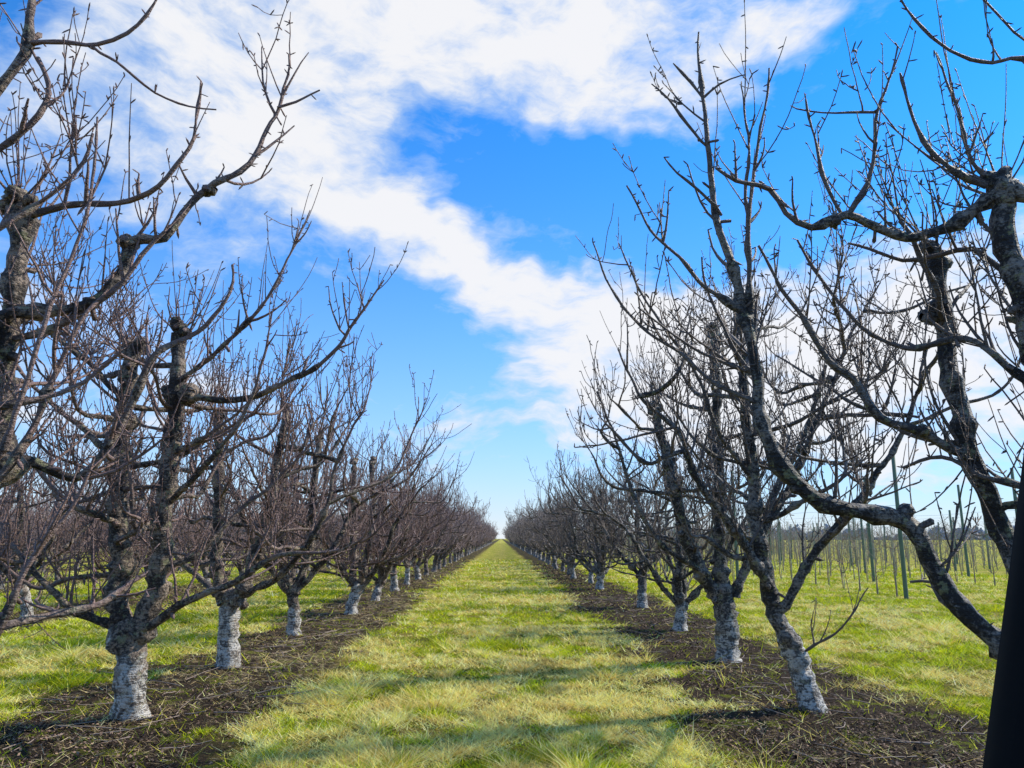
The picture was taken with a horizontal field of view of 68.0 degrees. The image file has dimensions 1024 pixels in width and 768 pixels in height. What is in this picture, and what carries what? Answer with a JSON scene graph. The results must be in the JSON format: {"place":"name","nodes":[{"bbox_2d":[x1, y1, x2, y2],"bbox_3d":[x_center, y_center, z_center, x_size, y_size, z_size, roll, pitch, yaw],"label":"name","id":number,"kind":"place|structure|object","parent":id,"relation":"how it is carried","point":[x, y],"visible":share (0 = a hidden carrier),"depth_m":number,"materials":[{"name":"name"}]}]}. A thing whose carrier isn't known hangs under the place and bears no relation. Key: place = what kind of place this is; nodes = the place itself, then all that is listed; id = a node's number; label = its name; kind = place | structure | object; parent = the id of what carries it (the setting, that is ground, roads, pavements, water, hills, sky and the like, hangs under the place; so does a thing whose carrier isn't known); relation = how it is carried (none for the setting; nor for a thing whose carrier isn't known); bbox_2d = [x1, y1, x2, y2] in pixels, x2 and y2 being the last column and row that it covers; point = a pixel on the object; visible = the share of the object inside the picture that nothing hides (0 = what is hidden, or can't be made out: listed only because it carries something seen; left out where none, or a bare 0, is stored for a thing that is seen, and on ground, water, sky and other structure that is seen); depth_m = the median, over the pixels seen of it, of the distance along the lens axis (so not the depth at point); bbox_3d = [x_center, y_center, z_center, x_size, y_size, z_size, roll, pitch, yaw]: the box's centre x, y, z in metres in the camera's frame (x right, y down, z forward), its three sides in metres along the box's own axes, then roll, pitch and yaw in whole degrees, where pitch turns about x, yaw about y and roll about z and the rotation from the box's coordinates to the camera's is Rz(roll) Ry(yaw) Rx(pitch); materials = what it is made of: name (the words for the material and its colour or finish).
{"place":"outdoors","nodes":[
{"label":"outdoors","id":0,"kind":"place"},
{"bbox_2d":[0,539,1007,767],"bbox_3d":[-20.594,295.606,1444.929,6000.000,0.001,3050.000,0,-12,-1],"label":"ground","id":1,"kind":"structure","parent":0,"point":[496,549],"depth_m":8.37,"materials":[{"name":"green plant"}]},
{"bbox_2d":[0,0,319,636],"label":"fruit tree","id":2,"kind":"object","parent":1,"relation":"on","point":[21,211],"visible":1,"depth_m":4.47,"materials":[{"name":"brown plant"}]},
{"bbox_2d":[0,414,401,617],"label":"orchard rows","id":3,"kind":"object","parent":1,"relation":"on","point":[67,528],"visible":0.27,"depth_m":19.06,"materials":[{"name":"brown plant"}]},
{"bbox_2d":[0,177,408,721],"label":"fruit tree","id":4,"kind":"object","parent":1,"relation":"on","point":[130,636],"visible":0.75,"depth_m":7.03,"materials":[{"name":"brown plant"}]},
{"bbox_2d":[17,291,436,668],"bbox_3d":[-3.872,1.381,10.389,5.947,4.926,3.452,-6,-13,25],"label":"fruit tree","id":5,"kind":"object","parent":1,"relation":"on","point":[231,601],"visible":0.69,"depth_m":9.70,"materials":[{"name":"brown plant"}]},
{"bbox_2d":[175,343,470,635],"bbox_3d":[-3.825,1.962,13.186,4.474,4.891,4.329,-10,-15,40],"label":"fruit tree","id":6,"kind":"object","parent":1,"relation":"on","point":[291,586],"visible":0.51,"depth_m":13.00,"materials":[{"name":"brown plant"}]},
{"bbox_2d":[235,402,473,614],"bbox_3d":[-3.810,2.736,16.986,5.263,4.885,4.001,6,-13,-28],"label":"fruit tree","id":7,"kind":"object","parent":1,"relation":"on","point":[361,582],"visible":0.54,"depth_m":16.58,"materials":[{"name":"brown plant"}]},
{"bbox_2d":[316,438,444,600],"bbox_3d":[-3.623,3.699,20.368,3.606,4.289,4.157,1,-12,-3],"label":"fruit tree","id":8,"kind":"object","parent":1,"relation":"on","point":[384,571],"visible":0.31,"depth_m":19.93,"materials":[{"name":"brown plant"}]},
{"bbox_2d":[336,465,464,590],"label":"fruit tree","id":9,"kind":"object","parent":1,"relation":"on","point":[394,582],"visible":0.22,"depth_m":23.68,"materials":[{"name":"brown plant"}]},
{"bbox_2d":[364,469,465,584],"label":"fruit tree","id":10,"kind":"object","parent":1,"relation":"on","point":[407,572],"visible":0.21,"depth_m":27.29,"materials":[{"name":"brown plant"}]},
{"bbox_2d":[368,469,477,579],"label":"fruit tree","id":11,"kind":"object","parent":1,"relation":"on","point":[416,569],"visible":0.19,"depth_m":30.30,"materials":[{"name":"brown plant"}]},
{"bbox_2d":[394,479,478,571],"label":"fruit tree","id":12,"kind":"object","parent":1,"relation":"on","point":[435,563],"visible":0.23,"depth_m":36.99,"materials":[{"name":"brown plant"}]},
{"bbox_2d":[411,486,485,574],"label":"fruit tree","id":13,"kind":"object","parent":1,"relation":"on","point":[426,571],"visible":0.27,"depth_m":34.07,"materials":[{"name":"brown plant"}]},
{"bbox_2d":[421,506,479,563],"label":"fruit tree","id":14,"kind":"object","parent":1,"relation":"on","point":[462,527],"visible":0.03,"depth_m":47.43,"materials":[{"name":"brown plant"}]},
{"bbox_2d":[425,491,490,568],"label":"fruit tree","id":15,"kind":"object","parent":1,"relation":"on","point":[441,557],"visible":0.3,"depth_m":40.66,"materials":[{"name":"brown plant"}]},
{"bbox_2d":[441,506,479,566],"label":"fruit tree","id":16,"kind":"object","parent":1,"relation":"on","point":[444,560],"visible":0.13,"depth_m":43.55,"materials":[{"name":"brown plant"}]},
{"bbox_2d":[2,595,984,767],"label":"fallen prunings","id":17,"kind":"object","parent":1,"relation":"on","point":[380,603],"visible":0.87,"depth_m":8.18,"materials":[{"name":"brown wood"}]},
{"bbox_2d":[433,498,554,562],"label":"distant orchard trees","id":18,"kind":"object","parent":1,"relation":"on","point":[484,533],"visible":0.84,"depth_m":64.86,"materials":[{"name":"brown plant"}]},
{"bbox_2d":[512,506,586,563],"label":"fruit tree","id":19,"kind":"object","parent":1,"relation":"on","point":[549,558],"visible":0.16,"depth_m":47.71,"materials":[{"name":"brown plant"}]},
{"bbox_2d":[525,497,578,565],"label":"fruit tree","id":20,"kind":"object","parent":1,"relation":"on","point":[539,521],"visible":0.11,"depth_m":44.47,"materials":[{"name":"brown plant"}]},
{"bbox_2d":[518,497,586,568],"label":"fruit tree","id":21,"kind":"object","parent":1,"relation":"on","point":[554,560],"visible":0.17,"depth_m":41.22,"materials":[{"name":"brown plant"}]},
{"bbox_2d":[524,499,587,570],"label":"fruit tree","id":22,"kind":"object","parent":1,"relation":"on","point":[562,562],"visible":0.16,"depth_m":37.70,"materials":[{"name":"brown plant"}]},
{"bbox_2d":[504,488,621,574],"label":"fruit tree","id":23,"kind":"object","parent":1,"relation":"on","point":[566,555],"visible":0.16,"depth_m":34.48,"materials":[{"name":"brown plant"}]},
{"bbox_2d":[523,487,614,578],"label":"fruit tree","id":24,"kind":"object","parent":1,"relation":"on","point":[571,566],"visible":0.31,"depth_m":31.32,"materials":[{"name":"grey plant"}]},
{"bbox_2d":[539,471,634,582],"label":"fruit tree","id":25,"kind":"object","parent":1,"relation":"on","point":[591,572],"visible":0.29,"depth_m":28.07,"materials":[{"name":"grey plant"}]},
{"bbox_2d":[524,452,650,588],"bbox_3d":[2.953,4.573,25.106,3.797,4.592,3.807,11,-16,-43],"label":"fruit tree","id":26,"kind":"object","parent":1,"relation":"on","point":[600,571],"visible":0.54,"depth_m":24.66,"materials":[{"name":"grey plant"}]},
{"bbox_2d":[541,446,711,607],"bbox_3d":[2.890,3.392,18.416,4.483,4.199,4.624,-4,-12,20],"label":"fruit tree","id":27,"kind":"object","parent":1,"relation":"on","point":[642,601],"visible":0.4,"depth_m":18.41,"materials":[{"name":"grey plant"}]},
{"bbox_2d":[576,470,743,581],"bbox_3d":[6.930,13.880,69.725,1.715,4.002,90.096,0,-12,-1],"label":"trellis row","id":28,"kind":"object","parent":1,"relation":"on","point":[736,561],"visible":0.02,"depth_m":29.16,"materials":[{"name":"wood"}]},
{"bbox_2d":[550,409,795,630],"bbox_3d":[3.119,2.569,14.158,4.178,4.048,3.705,-5,-13,25],"label":"fruit tree","id":29,"kind":"object","parent":1,"relation":"on","point":[680,599],"visible":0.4,"depth_m":13.71,"materials":[{"name":"grey plant"}]},
{"bbox_2d":[565,268,876,662],"bbox_3d":[2.816,0.941,10.755,4.268,5.878,2.967,7,-13,-31],"label":"fruit tree","id":30,"kind":"object","parent":1,"relation":"on","point":[721,591],"visible":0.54,"depth_m":10.26,"materials":[{"name":"grey plant"}]},
{"bbox_2d":[593,479,876,581],"bbox_3d":[12.887,14.495,72.747,1.715,4.002,90.096,0,-12,-1],"label":"trellis row","id":31,"kind":"object","parent":1,"relation":"on","point":[871,554],"visible":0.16,"depth_m":31.28,"materials":[{"name":"metal"}]},
{"bbox_2d":[577,456,908,598],"bbox_3d":[9.918,12.897,64.888,1.382,4.002,90.176,0,-12,-1],"label":"trellis row","id":32,"kind":"object","parent":1,"relation":"on","point":[902,557],"visible":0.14,"depth_m":23.03,"materials":[{"name":"wood"}]},
{"bbox_2d":[626,485,969,576],"bbox_3d":[18.831,15.309,76.748,1.715,4.002,90.096,0,-12,-1],"label":"trellis row","id":33,"kind":"object","parent":1,"relation":"on","point":[965,544],"visible":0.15,"depth_m":38.43,"materials":[{"name":"metal"}]},
{"bbox_2d":[574,173,1023,713],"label":"fruit tree","id":34,"kind":"object","parent":1,"relation":"on","point":[795,655],"visible":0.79,"depth_m":7.52,"materials":[{"name":"grey plant"}]},
{"bbox_2d":[591,523,1014,539],"bbox_3d":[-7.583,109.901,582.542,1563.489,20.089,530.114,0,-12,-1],"label":"distant woods","id":35,"kind":"object","parent":1,"relation":"on","point":[974,538],"visible":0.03,"depth_m":696.25,"materials":[{"name":"plant"}]},
{"bbox_2d":[592,0,1023,659],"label":"fruit tree","id":36,"kind":"object","parent":1,"relation":"on","point":[1000,196],"visible":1,"depth_m":4.56,"materials":[{"name":"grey plant"}]},
{"bbox_2d":[621,468,1016,585],"bbox_3d":[15.862,13.711,68.890,1.382,4.002,90.176,0,-12,-1],"label":"trellis row","id":37,"kind":"object","parent":1,"relation":"on","point":[970,544],"visible":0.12,"depth_m":33.65,"materials":[{"name":"metal"}]},
{"bbox_2d":[671,510,1006,573],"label":"trellis row","id":38,"kind":"object","parent":1,"relation":"on","point":[951,520],"visible":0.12,"depth_m":43.04,"materials":[{"name":"metal"}]},
{"bbox_2d":[670,513,1015,569],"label":"trellis row","id":39,"kind":"object","parent":1,"relation":"on","point":[989,566],"visible":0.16,"depth_m":49.56,"materials":[{"name":"wood"}]},
{"bbox_2d":[695,518,999,565],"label":"trellis row","id":40,"kind":"object","parent":1,"relation":"on","point":[898,540],"visible":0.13,"depth_m":55.66,"materials":[{"name":"wood"}]},
{"bbox_2d":[703,518,1014,563],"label":"trellis row","id":41,"kind":"object","parent":1,"relation":"on","point":[908,541],"visible":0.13,"depth_m":57.12,"materials":[{"name":"metal"}]},
{"bbox_2d":[742,520,995,560],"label":"trellis row","id":42,"kind":"object","parent":1,"relation":"on","point":[904,544],"visible":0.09,"depth_m":66.88,"materials":[{"name":"wood"}]},
{"bbox_2d":[983,454,1023,767],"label":"car door","id":43,"kind":"object","parent":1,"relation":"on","point":[1004,747],"visible":1,"depth_m":0.59,"materials":[{"name":"paint"}]},
{"bbox_2d":[0,557,1008,767],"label":"grass","id":44,"kind":"structure","parent":0,"point":[667,751],"depth_m":9.57,"materials":[{"name":"green plant"}]},
{"bbox_2d":[0,0,1023,538],"label":"sky","id":45,"kind":"structure","parent":0,"point":[480,136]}
]}

